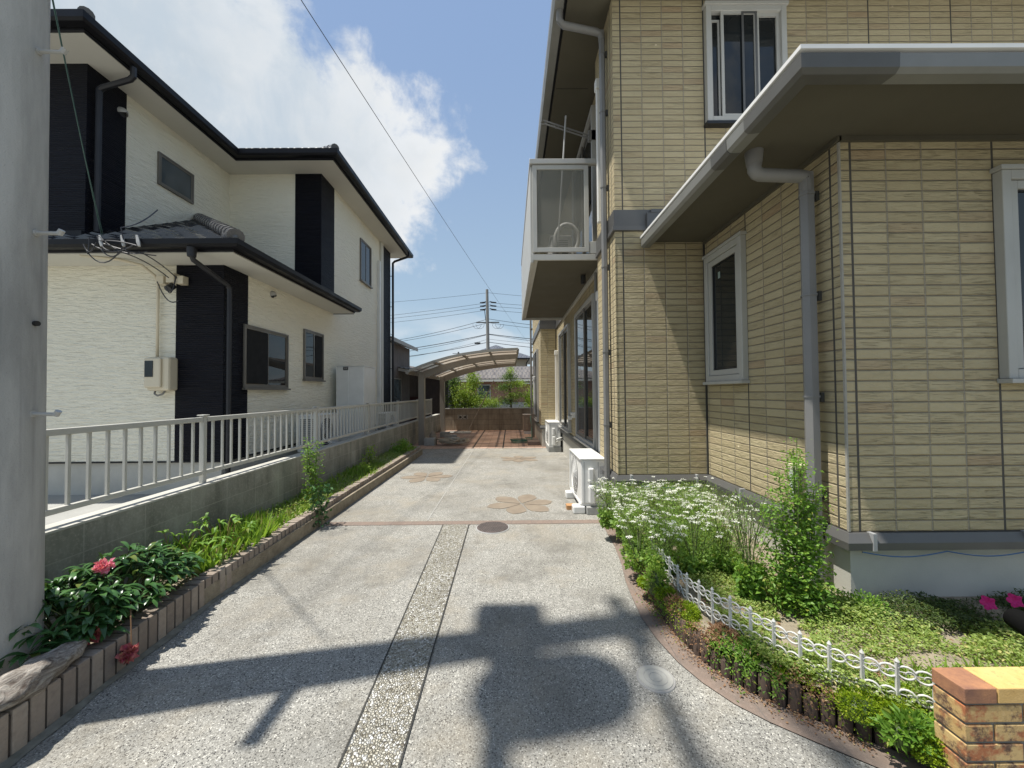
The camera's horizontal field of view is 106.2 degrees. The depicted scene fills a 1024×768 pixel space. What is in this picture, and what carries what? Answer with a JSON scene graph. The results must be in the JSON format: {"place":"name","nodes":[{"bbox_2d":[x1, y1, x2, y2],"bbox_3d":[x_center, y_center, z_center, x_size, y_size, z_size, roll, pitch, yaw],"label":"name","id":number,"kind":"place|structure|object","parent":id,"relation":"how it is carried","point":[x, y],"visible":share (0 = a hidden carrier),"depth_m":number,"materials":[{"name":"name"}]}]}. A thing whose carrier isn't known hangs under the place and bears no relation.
{"place":"outdoors","nodes":[
{"label":"outdoors","id":0,"kind":"place"},
{"bbox_2d":[45,494,152,524],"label":"neighbour yard ground","id":1,"kind":"structure","parent":0,"point":[55,501],"depth_m":4.72,"materials":[{"name":"concrete"}]},
{"bbox_2d":[46,6,412,494],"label":"house","id":2,"kind":"structure","parent":1,"relation":"on","point":[276,261],"depth_m":5.43,"materials":[{"name":"white paint"}]},
{"bbox_2d":[83,209,178,302],"bbox_3d":[-4.710,-1.719,4.856,0.758,1.281,0.642,0,-1,0],"label":"cable bundle","id":3,"kind":"object","parent":2,"relation":"hanging from","point":[122,249],"visible":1,"depth_m":4.58,"materials":[{"name":"rubber"}]},
{"bbox_2d":[157,151,193,203],"bbox_3d":[-5.807,-3.547,6.659,0.035,0.540,0.700,0,-1,0],"label":"window","id":4,"kind":"structure","parent":2,"relation":"in","point":[171,176],"depth_m":6.62,"materials":[{"name":"grey glass"}]},
{"bbox_2d":[242,324,290,389],"bbox_3d":[-3.875,-0.384,6.120,0.065,0.958,1.150,0,-1,0],"label":"window","id":5,"kind":"structure","parent":2,"relation":"in","point":[265,352],"depth_m":6.03,"materials":[{"name":"glass"}]},
{"bbox_2d":[302,329,325,381],"bbox_3d":[-3.882,-0.542,7.569,0.065,0.978,0.780,0,-1,0],"label":"window","id":6,"kind":"structure","parent":2,"relation":"in","point":[313,342],"depth_m":7.54,"materials":[{"name":"glass"}]},
{"bbox_2d":[359,238,372,288],"bbox_3d":[-3.914,-3.225,10.340,0.065,1.128,0.800,0,-1,0],"label":"window","id":7,"kind":"structure","parent":2,"relation":"in","point":[365,250],"depth_m":10.32,"materials":[{"name":"glass"}]},
{"bbox_2d":[336,366,374,441],"bbox_3d":[-3.480,0.582,8.626,0.700,1.936,0.800,0,-1,0],"label":"water heater","id":8,"kind":"object","parent":1,"relation":"on","point":[355,385],"visible":0.6,"depth_m":8.28,"materials":[{"name":"white metal"}]},
{"bbox_2d":[390,336,417,423],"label":"building","id":9,"kind":"structure","parent":1,"relation":"on","point":[401,378],"depth_m":15.57,"materials":[{"name":"brown metal"}]},
{"bbox_2d":[394,378,401,406],"bbox_3d":[-4.487,0.318,14.880,0.040,1.100,1.400,0,-1,0],"label":"window","id":10,"kind":"structure","parent":9,"relation":"in","point":[397,381],"depth_m":15.10,"materials":[{"name":"grey glass"}]},
{"bbox_2d":[398,366,453,420],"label":"shed","id":11,"kind":"structure","parent":1,"relation":"on","point":[432,388],"depth_m":15.49,"materials":[{"name":"metal"}]},
{"bbox_2d":[44,449,421,646],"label":"bed soil","id":12,"kind":"structure","parent":0,"point":[239,573],"depth_m":3.50,"materials":[{"name":"brown soil"}]},
{"bbox_2d":[0,539,206,668],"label":"peony bush","id":13,"kind":"object","parent":12,"relation":"on","point":[85,585],"visible":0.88,"depth_m":2.00,"materials":[{"name":"green plant"}]},
{"bbox_2d":[157,512,255,579],"bbox_3d":[-2.302,1.216,2.929,0.536,0.340,0.570,0,-1,0],"label":"leafy plant","id":14,"kind":"object","parent":12,"relation":"on","point":[213,530],"visible":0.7,"depth_m":2.99,"materials":[{"name":"green plant"}]},
{"bbox_2d":[134,445,419,584],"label":"grass","id":15,"kind":"structure","parent":12,"relation":"on","point":[267,528],"depth_m":3.32,"materials":[{"name":"green plant"}]},
{"bbox_2d":[300,437,325,502],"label":"tall weed","id":16,"kind":"object","parent":12,"relation":"on","point":[311,481],"visible":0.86,"depth_m":4.51,"materials":[{"name":"green plant"}]},
{"bbox_2d":[303,483,333,526],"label":"tall weed","id":17,"kind":"object","parent":12,"relation":"on","point":[318,503],"visible":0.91,"depth_m":4.03,"materials":[{"name":"green plant"}]},
{"bbox_2d":[389,438,412,454],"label":"bush","id":18,"kind":"object","parent":12,"relation":"on","point":[402,446],"visible":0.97,"depth_m":8.15,"materials":[{"name":"green plant"}]},
{"bbox_2d":[51,0,551,366],"label":"sky","id":19,"kind":"structure","parent":0,"point":[456,86],"materials":[{"name":"blue"}]},
{"bbox_2d":[301,0,528,342],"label":"overhead wire","id":20,"kind":"object","parent":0,"point":[382,125],"visible":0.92,"depth_m":10.14,"materials":[{"name":"black metal"}]},
{"bbox_2d":[401,472,451,482],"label":"flower paving","id":21,"kind":"structure","parent":0,"point":[419,476],"depth_m":6.38,"materials":[{"name":"brown stone"}]},
{"bbox_2d":[10,523,874,767],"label":"driveway","id":22,"kind":"structure","parent":0,"point":[547,645],"depth_m":1.89,"materials":[{"name":"concrete"}]},
{"bbox_2d":[339,524,468,767],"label":"pebble strip","id":23,"kind":"object","parent":22,"relation":"on","point":[378,738],"visible":1,"depth_m":1.94,"materials":[{"name":"grey gravel"}]},
{"bbox_2d":[337,525,442,767],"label":"pebble strip joint","id":24,"kind":"object","parent":23,"relation":"on","point":[342,756],"visible":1,"depth_m":1.91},
{"bbox_2d":[398,525,468,767],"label":"pebble strip joint","id":25,"kind":"object","parent":23,"relation":"on","point":[401,758],"visible":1,"depth_m":1.91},
{"bbox_2d":[325,520,598,525],"bbox_3d":[-0.430,1.504,4.146,3.110,0.024,0.110,0,-1,0],"label":"brick band","id":26,"kind":"object","parent":22,"relation":"on","point":[461,522],"visible":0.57,"depth_m":4.14,"materials":[{"name":"brown brick"}]},
{"bbox_2d":[476,521,509,533],"bbox_3d":[-0.200,1.484,3.987,0.350,0.012,0.350,0,-1,0],"label":"manhole cover","id":27,"kind":"object","parent":22,"relation":"on","point":[493,527],"visible":1,"depth_m":3.96,"materials":[{"name":"silver metal"}]},
{"bbox_2d":[636,665,675,692],"bbox_3d":[0.700,1.432,1.874,0.184,0.009,0.184,0,-1,0],"label":"access cover","id":28,"kind":"object","parent":22,"relation":"on","point":[655,678],"visible":1,"depth_m":1.86,"materials":[{"name":"silver metal"}]},
{"bbox_2d":[604,527,930,767],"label":"brick border path","id":29,"kind":"structure","parent":22,"relation":"on","point":[880,758],"depth_m":1.71,"materials":[{"name":"brown brick"}]},
{"bbox_2d":[614,518,993,755],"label":"leaf litter","id":30,"kind":"object","parent":29,"relation":"on","point":[769,700],"visible":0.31,"depth_m":1.81,"materials":[{"name":"brown plant"}]},
{"bbox_2d":[445,377,463,407],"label":"shrub","id":31,"kind":"object","parent":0,"point":[452,383],"visible":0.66,"depth_m":15.81,"materials":[{"name":"green plant"}]},
{"bbox_2d":[323,448,599,524],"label":"driveway rear","id":32,"kind":"structure","parent":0,"point":[484,479],"depth_m":5.59,"materials":[{"name":"concrete"}]},
{"bbox_2d":[0,446,420,767],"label":"brick edging","id":33,"kind":"object","parent":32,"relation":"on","point":[75,687],"visible":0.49,"depth_m":1.93,"materials":[{"name":"brown brick"}]},
{"bbox_2d":[0,638,89,712],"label":"rock","id":34,"kind":"object","parent":33,"relation":"on","point":[32,677],"visible":1,"depth_m":1.58,"materials":[{"name":"grey stone"}]},
{"bbox_2d":[546,444,560,451],"bbox_3d":[1.005,1.540,9.382,0.300,0.124,0.780,0,-1,0],"label":"support block","id":35,"kind":"object","parent":32,"relation":"on","point":[553,449],"depth_m":8.99,"materials":[{"name":"grey concrete"}]},
{"bbox_2d":[545,420,562,446],"bbox_3d":[1.021,1.190,9.393,0.374,0.575,0.848,0,-1,0],"label":"air conditioner","id":36,"kind":"object","parent":35,"relation":"on","point":[553,435],"visible":0.98,"depth_m":9.03,"materials":[{"name":"white metal"}]},
{"bbox_2d":[585,506,603,514],"bbox_3d":[0.974,1.448,4.442,0.240,0.088,0.140,0,-1,0],"label":"support block","id":37,"kind":"object","parent":32,"relation":"on","point":[591,510],"depth_m":4.37,"materials":[{"name":"grey concrete"}]},
{"bbox_2d":[569,448,604,505],"bbox_3d":[0.954,1.137,4.793,0.374,0.545,0.848,0,-1,0],"label":"air conditioner","id":38,"kind":"object","parent":37,"relation":"on","point":[586,465],"visible":0.91,"depth_m":4.43,"materials":[{"name":"white metal"}]},
{"bbox_2d":[464,372,481,392],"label":"shrub","id":39,"kind":"object","parent":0,"point":[471,380],"visible":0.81,"depth_m":15.79,"materials":[{"name":"green plant"}]},
{"bbox_2d":[413,430,545,448],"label":"terracotta paving","id":40,"kind":"structure","parent":0,"point":[491,439],"depth_m":11.23,"materials":[{"name":"brown tile"}]},
{"bbox_2d":[436,437,470,443],"bbox_3d":[-1.594,1.532,10.351,0.927,0.131,0.668,0,-1,0],"label":"stone","id":41,"kind":"object","parent":40,"relation":"on","point":[449,440],"visible":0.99,"depth_m":10.23,"materials":[{"name":"grey stone"}]},
{"bbox_2d":[405,348,518,444],"bbox_3d":[-1.265,0.415,12.314,2.888,2.540,5.150,0,-1,0],"label":"carport","id":42,"kind":"object","parent":40,"relation":"on","point":[444,369],"visible":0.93,"depth_m":10.47,"materials":[{"name":"brown"}]},
{"bbox_2d":[445,408,532,430],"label":"block wall","id":43,"kind":"structure","parent":40,"relation":"on","point":[489,418],"depth_m":14.37,"materials":[{"name":"brick"}]},
{"bbox_2d":[478,394,507,407],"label":"shrub","id":44,"kind":"object","parent":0,"point":[489,404],"visible":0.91,"depth_m":15.28,"materials":[{"name":"green plant"}]},
{"bbox_2d":[482,345,532,365],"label":"house","id":45,"kind":"structure","parent":0,"point":[523,359],"depth_m":42.07,"materials":[{"name":"grey tile"}]},
{"bbox_2d":[487,494,551,513],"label":"flower paving","id":46,"kind":"structure","parent":0,"point":[512,505],"depth_m":4.79,"materials":[{"name":"brown stone"}]},
{"bbox_2d":[604,474,911,767],"bbox_3d":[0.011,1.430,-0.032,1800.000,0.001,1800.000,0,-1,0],"label":"ground","id":47,"kind":"structure","parent":0,"point":[801,684],"depth_m":1.81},
{"bbox_2d":[0,0,68,675],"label":"utility pole","id":48,"kind":"object","parent":47,"relation":"on","point":[25,51],"visible":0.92,"depth_m":1.73,"materials":[{"name":"concrete"}]},
{"bbox_2d":[52,0,102,234],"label":"service cable","id":49,"kind":"object","parent":48,"relation":"attached to","point":[54,9],"visible":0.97,"depth_m":3.07,"materials":[{"name":"black rubber"}]},
{"bbox_2d":[44,414,439,620],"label":"block wall","id":50,"kind":"structure","parent":47,"relation":"on","point":[80,539],"depth_m":3.25,"materials":[{"name":"grey concrete"}]},
{"bbox_2d":[45,398,431,516],"bbox_3d":[-2.744,0.659,7.317,0.064,0.600,11.830,0,-1,0],"label":"railing","id":51,"kind":"object","parent":50,"relation":"on","point":[203,471],"visible":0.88,"depth_m":3.38,"materials":[{"name":"metal"}]},
{"bbox_2d":[445,378,494,407],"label":"shrub","id":52,"kind":"object","parent":47,"relation":"on","point":[463,395],"visible":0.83,"depth_m":15.47,"materials":[{"name":"green plant"}]},
{"bbox_2d":[473,289,503,349],"bbox_3d":[-2.144,-3.176,35.055,2.842,10.953,0.406,0,-1,0],"label":"utility pole","id":53,"kind":"object","parent":47,"relation":"on","point":[487,308],"visible":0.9,"depth_m":35.03,"materials":[{"name":"grey concrete"}]},
{"bbox_2d":[457,366,532,407],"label":"house","id":54,"kind":"structure","parent":47,"relation":"on","point":[488,376],"depth_m":27.99,"materials":[{"name":"brown tile"}]},
{"bbox_2d":[494,366,528,407],"bbox_3d":[0.048,0.470,15.710,1.820,2.564,1.505,0,-1,0],"label":"tree","id":55,"kind":"object","parent":47,"relation":"on","point":[506,386],"visible":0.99,"depth_m":15.62,"materials":[{"name":"green plant"}]},
{"bbox_2d":[521,0,1023,600],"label":"house","id":56,"kind":"structure","parent":47,"relation":"on","point":[759,236],"depth_m":2.69,"materials":[{"name":"tile"}]},
{"bbox_2d":[533,349,538,421],"bbox_3d":[0.690,0.054,11.404,0.090,2.010,1.640,0,-1,0],"label":"sliding door","id":57,"kind":"structure","parent":56,"relation":"in","point":[535,356],"depth_m":10.69,"materials":[{"name":"silver metal"}]},
{"bbox_2d":[558,323,571,432],"bbox_3d":[1.121,-0.102,8.369,0.090,2.180,1.520,0,-1,0],"label":"sliding door","id":58,"kind":"structure","parent":56,"relation":"in","point":[564,345],"depth_m":8.32,"materials":[{"name":"glass"}]},
{"bbox_2d":[574,293,595,450],"bbox_3d":[1.130,-0.154,6.059,0.090,2.180,1.540,0,-1,0],"label":"sliding door","id":59,"kind":"structure","parent":56,"relation":"in","point":[584,318],"depth_m":6.02,"materials":[{"name":"glass"}]},
{"bbox_2d":[576,105,596,252],"bbox_3d":[1.124,-2.823,6.119,0.060,2.000,1.700,0,-1,0],"label":"sliding door","id":60,"kind":"structure","parent":56,"relation":"in","point":[586,150],"depth_m":5.30,"materials":[{"name":"silver metal"}]},
{"bbox_2d":[702,231,749,384],"bbox_3d":[1.944,-0.641,3.545,0.075,1.286,0.645,0,-1,0],"label":"window","id":61,"kind":"structure","parent":56,"relation":"in","point":[725,276],"depth_m":3.51,"materials":[{"name":"white plastic"}]},
{"bbox_2d":[701,0,788,127],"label":"window","id":62,"kind":"structure","parent":56,"relation":"in","point":[745,41],"depth_m":3.95,"materials":[{"name":"metal"}]},
{"bbox_2d":[862,551,1023,556],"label":"cable","id":63,"kind":"object","parent":56,"relation":"attached to","point":[944,552],"visible":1,"depth_m":2.25,"materials":[{"name":"black rubber"}]},
{"bbox_2d":[989,164,1023,382],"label":"window","id":64,"kind":"structure","parent":56,"relation":"in","point":[1007,179],"depth_m":2.28,"materials":[{"name":"white plastic"}]},
{"bbox_2d":[640,566,910,754],"bbox_3d":[1.162,1.387,2.104,0.433,0.128,1.710,0,-1,-23],"label":"log edging","id":65,"kind":"object","parent":47,"relation":"on","point":[795,694],"visible":0.41,"depth_m":1.74,"materials":[{"name":"brown wood"}]},
{"bbox_2d":[634,565,933,761],"bbox_3d":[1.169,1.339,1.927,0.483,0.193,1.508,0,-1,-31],"label":"creeping foliage","id":66,"kind":"object","parent":65,"relation":"on","point":[728,647],"visible":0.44,"depth_m":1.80,"materials":[{"name":"green plant"}]},
{"bbox_2d":[648,596,933,753],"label":"ground cover plants","id":67,"kind":"object","parent":65,"relation":"on","point":[799,680],"visible":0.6,"depth_m":1.65,"materials":[{"name":"green plant"}]},
{"bbox_2d":[932,667,1023,767],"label":"brick wall","id":68,"kind":"structure","parent":47,"relation":"on","point":[979,716],"depth_m":1.31,"materials":[{"name":"brick"}]},
{"bbox_2d":[642,512,1023,713],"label":"garden soil","id":69,"kind":"structure","parent":0,"point":[789,623],"depth_m":1.97,"materials":[{"name":"brown soil"}]},
{"bbox_2d":[588,477,625,529],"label":"coriander plant","id":70,"kind":"object","parent":69,"relation":"on","point":[604,515],"visible":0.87,"depth_m":3.60,"materials":[{"name":"green plant"}]},
{"bbox_2d":[603,479,655,540],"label":"coriander plant","id":71,"kind":"object","parent":69,"relation":"on","point":[616,528],"visible":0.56,"depth_m":3.32,"materials":[{"name":"green plant"}]},
{"bbox_2d":[608,503,660,554],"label":"coriander plant","id":72,"kind":"object","parent":69,"relation":"on","point":[632,524],"visible":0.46,"depth_m":3.01,"materials":[{"name":"green plant"}]},
{"bbox_2d":[613,500,670,576],"bbox_3d":[0.927,1.151,2.837,0.428,0.470,0.437,0,-1,-17],"label":"coriander plant","id":73,"kind":"object","parent":69,"relation":"on","point":[637,559],"visible":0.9,"depth_m":2.81,"materials":[{"name":"green plant"}]},
{"bbox_2d":[615,479,671,527],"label":"coriander plant","id":74,"kind":"object","parent":69,"relation":"on","point":[637,495],"visible":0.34,"depth_m":3.60,"materials":[{"name":"green plant"}]},
{"bbox_2d":[612,491,690,555],"bbox_3d":[1.091,1.101,2.931,0.566,0.499,0.479,0,-1,0],"label":"coriander plant","id":75,"kind":"object","parent":69,"relation":"on","point":[654,513],"visible":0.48,"depth_m":2.96,"materials":[{"name":"green plant"}]},
{"bbox_2d":[641,561,670,597],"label":"leafy clump","id":76,"kind":"object","parent":69,"relation":"on","point":[653,575],"visible":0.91,"depth_m":2.45,"materials":[{"name":"green plant"}]},
{"bbox_2d":[631,511,686,577],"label":"coriander plant","id":77,"kind":"object","parent":69,"relation":"on","point":[652,556],"visible":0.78,"depth_m":2.65,"materials":[{"name":"green plant"}]},
{"bbox_2d":[639,476,689,536],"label":"coriander plant","id":78,"kind":"object","parent":69,"relation":"on","point":[658,495],"visible":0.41,"depth_m":3.26,"materials":[{"name":"green plant"}]},
{"bbox_2d":[653,584,677,601],"bbox_3d":[0.946,1.292,2.393,0.151,0.088,0.174,0,-1,-28],"label":"moss cushion","id":79,"kind":"object","parent":69,"relation":"on","point":[671,590],"visible":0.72,"depth_m":2.37,"materials":[{"name":"green plant"}]},
{"bbox_2d":[648,478,690,518],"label":"coriander plant","id":80,"kind":"object","parent":69,"relation":"on","point":[666,494],"visible":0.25,"depth_m":3.64,"materials":[{"name":"green plant"}]},
{"bbox_2d":[663,593,687,618],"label":"leafy clump","id":81,"kind":"object","parent":69,"relation":"on","point":[674,600],"visible":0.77,"depth_m":2.25,"materials":[{"name":"green plant"}]},
{"bbox_2d":[653,489,720,556],"bbox_3d":[1.374,1.089,2.968,0.446,0.515,0.522,0,-1,0],"label":"coriander plant","id":82,"kind":"object","parent":69,"relation":"on","point":[696,518],"visible":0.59,"depth_m":2.91,"materials":[{"name":"green plant"}]},
{"bbox_2d":[662,480,711,530],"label":"coriander plant","id":83,"kind":"object","parent":69,"relation":"on","point":[665,486],"visible":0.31,"depth_m":3.41,"materials":[{"name":"green plant"}]},
{"bbox_2d":[679,600,702,621],"bbox_3d":[1.021,1.299,2.218,0.133,0.086,0.182,0,-1,0],"label":"moss cushion","id":84,"kind":"object","parent":69,"relation":"on","point":[693,609],"visible":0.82,"depth_m":2.18,"materials":[{"name":"green plant"}]},
{"bbox_2d":[655,507,731,577],"bbox_3d":[1.266,1.099,2.607,0.428,0.476,0.490,-1,-2,39],"label":"coriander plant","id":85,"kind":"object","parent":69,"relation":"on","point":[696,559],"visible":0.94,"depth_m":2.58,"materials":[{"name":"green plant"}]},
{"bbox_2d":[676,476,717,525],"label":"coriander plant","id":86,"kind":"object","parent":69,"relation":"on","point":[704,490],"visible":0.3,"depth_m":3.60,"materials":[{"name":"green plant"}]},
{"bbox_2d":[677,486,741,549],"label":"coriander plant","id":87,"kind":"object","parent":69,"relation":"on","point":[714,507],"visible":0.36,"depth_m":3.06,"materials":[{"name":"green plant"}]},
{"bbox_2d":[705,621,741,646],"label":"leafy clump","id":88,"kind":"object","parent":69,"relation":"on","point":[719,629],"visible":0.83,"depth_m":1.98,"materials":[{"name":"green plant"}]},
{"bbox_2d":[686,502,766,578],"bbox_3d":[1.489,1.073,2.630,0.504,0.526,0.392,0,-1,0],"label":"coriander plant","id":89,"kind":"object","parent":69,"relation":"on","point":[722,561],"visible":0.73,"depth_m":2.60,"materials":[{"name":"green plant"}]},
{"bbox_2d":[716,488,779,605],"bbox_3d":[1.412,0.975,2.280,0.315,0.718,0.330,1,-2,-42],"label":"coriander plant","id":90,"kind":"object","parent":69,"relation":"on","point":[747,581],"visible":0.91,"depth_m":2.28,"materials":[{"name":"green plant"}]},
{"bbox_2d":[732,635,769,672],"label":"leafy clump","id":91,"kind":"object","parent":69,"relation":"on","point":[752,652],"visible":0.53,"depth_m":1.85,"materials":[{"name":"green plant"}]},
{"bbox_2d":[651,539,935,708],"bbox_3d":[1.224,1.233,2.111,0.249,0.250,1.502,0,-1,-24],"label":"scroll fence","id":92,"kind":"object","parent":69,"relation":"on","point":[862,667],"visible":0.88,"depth_m":1.74,"materials":[{"name":"white plastic"}]},
{"bbox_2d":[764,648,822,683],"bbox_3d":[1.293,1.289,1.769,0.214,0.082,0.233,1,-2,-41],"label":"moss cushion","id":93,"kind":"object","parent":69,"relation":"on","point":[783,669],"visible":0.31,"depth_m":1.73,"materials":[{"name":"green plant"}]},
{"bbox_2d":[748,437,848,631],"bbox_3d":[1.581,0.823,2.160,0.574,1.023,0.432,0,-1,0],"label":"leafy plant","id":94,"kind":"object","parent":69,"relation":"on","point":[793,591],"visible":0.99,"depth_m":2.13,"materials":[{"name":"green plant"}]},
{"bbox_2d":[813,593,871,624],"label":"leafy clump","id":95,"kind":"object","parent":69,"relation":"on","point":[850,614],"visible":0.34,"depth_m":2.06,"materials":[{"name":"green plant"}]},
{"bbox_2d":[688,567,1023,713],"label":"ground cover","id":96,"kind":"object","parent":69,"relation":"on","point":[1000,643],"visible":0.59,"depth_m":1.87,"materials":[{"name":"green plant"}]},
{"bbox_2d":[828,684,890,726],"bbox_3d":[1.425,1.289,1.565,0.248,0.111,0.182,0,-1,0],"label":"moss cushion","id":97,"kind":"object","parent":69,"relation":"on","point":[855,712],"visible":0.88,"depth_m":1.54,"materials":[{"name":"green plant"}]},
{"bbox_2d":[832,588,894,621],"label":"leafy clump","id":98,"kind":"object","parent":69,"relation":"on","point":[869,600],"visible":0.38,"depth_m":2.12,"materials":[{"name":"green plant"}]},
{"bbox_2d":[876,694,927,725],"bbox_3d":[1.539,1.283,1.513,0.222,0.098,0.134,0,-1,0],"label":"moss cushion","id":99,"kind":"object","parent":69,"relation":"on","point":[887,702],"visible":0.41,"depth_m":1.51,"materials":[{"name":"green plant"}]},
{"bbox_2d":[867,703,942,757],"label":"leafy clump","id":100,"kind":"object","parent":69,"relation":"on","point":[900,733],"visible":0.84,"depth_m":1.43,"materials":[{"name":"green plant"}]},
{"bbox_2d":[910,722,949,767],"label":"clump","id":101,"kind":"object","parent":69,"relation":"on","point":[931,761],"visible":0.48,"depth_m":1.39,"materials":[{"name":"green plant"}]},
{"bbox_2d":[863,588,1023,635],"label":"dark ground cover","id":102,"kind":"object","parent":69,"relation":"on","point":[963,614],"visible":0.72,"depth_m":2.10,"materials":[{"name":"green plant"}]},
{"bbox_2d":[881,651,1023,710],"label":"grass","id":103,"kind":"structure","parent":69,"relation":"on","point":[915,668],"depth_m":1.68,"materials":[{"name":"green plant"}]},
{"bbox_2d":[979,595,997,617],"bbox_3d":[2.530,1.208,2.043,0.067,0.156,0.038,-1,-2,38],"label":"petunia","id":104,"kind":"object","parent":69,"relation":"on","point":[987,603],"visible":0.95,"depth_m":2.04,"materials":[{"name":"pink plant"}]},
{"bbox_2d":[1003,609,1023,635],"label":"flower pot","id":105,"kind":"object","parent":69,"relation":"on","point":[1013,619],"visible":0.98,"depth_m":1.81,"materials":[{"name":"black plastic"}]},
{"bbox_2d":[1006,593,1023,608],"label":"petunia","id":106,"kind":"object","parent":69,"relation":"on","point":[1015,601],"visible":0.92,"depth_m":2.07,"materials":[{"name":"pink plant"}]},
{"bbox_3d":[-3.476,1.332,6.649,0.400,0.348,0.140,0,-1,0],"label":"support block","id":107,"kind":"object","parent":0,"visible":0},
{"bbox_2d":[298,413,337,451],"bbox_3d":[-3.477,0.853,6.945,0.336,0.620,0.866,0,-1,0],"label":"air conditioner","id":108,"kind":"object","parent":107,"relation":"on","point":[309,429],"visible":0.48,"depth_m":6.61,"materials":[{"name":"white metal"}]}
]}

